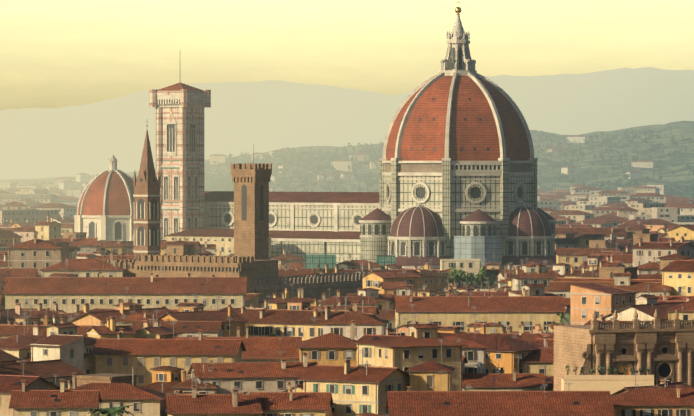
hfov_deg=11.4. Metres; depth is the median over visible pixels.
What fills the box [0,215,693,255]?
town
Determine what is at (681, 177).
hill
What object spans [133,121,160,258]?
badia tower
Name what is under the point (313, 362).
town
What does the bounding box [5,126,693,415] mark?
trees
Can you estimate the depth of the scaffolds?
1148.63 m
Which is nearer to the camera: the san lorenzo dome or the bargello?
the bargello
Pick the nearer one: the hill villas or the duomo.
the duomo
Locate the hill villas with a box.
[54,135,653,196]
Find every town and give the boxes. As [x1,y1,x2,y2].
[0,183,693,232]
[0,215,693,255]
[0,217,693,293]
[0,250,693,346]
[0,295,693,415]
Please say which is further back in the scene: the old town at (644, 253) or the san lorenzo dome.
the san lorenzo dome
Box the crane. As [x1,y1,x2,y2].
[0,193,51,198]
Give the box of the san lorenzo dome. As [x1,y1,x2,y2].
[74,155,133,240]
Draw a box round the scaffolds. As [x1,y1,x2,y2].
[305,252,395,268]
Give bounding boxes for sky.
[0,0,693,109]
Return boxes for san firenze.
[554,308,693,390]
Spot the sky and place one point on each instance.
(54, 53)
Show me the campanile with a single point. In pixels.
(180, 136)
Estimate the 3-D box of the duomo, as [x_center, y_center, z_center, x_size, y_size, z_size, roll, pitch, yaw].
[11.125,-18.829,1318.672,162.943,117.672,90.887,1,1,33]
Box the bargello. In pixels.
[103,163,369,306]
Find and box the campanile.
[149,83,210,239]
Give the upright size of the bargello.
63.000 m
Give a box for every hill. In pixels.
[0,67,693,178]
[0,121,693,198]
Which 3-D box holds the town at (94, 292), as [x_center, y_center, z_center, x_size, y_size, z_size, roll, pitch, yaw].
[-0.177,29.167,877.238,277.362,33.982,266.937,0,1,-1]
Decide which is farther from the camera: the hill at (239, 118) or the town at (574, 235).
the hill at (239, 118)
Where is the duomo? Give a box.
[204,0,555,269]
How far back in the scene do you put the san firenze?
643.53 m

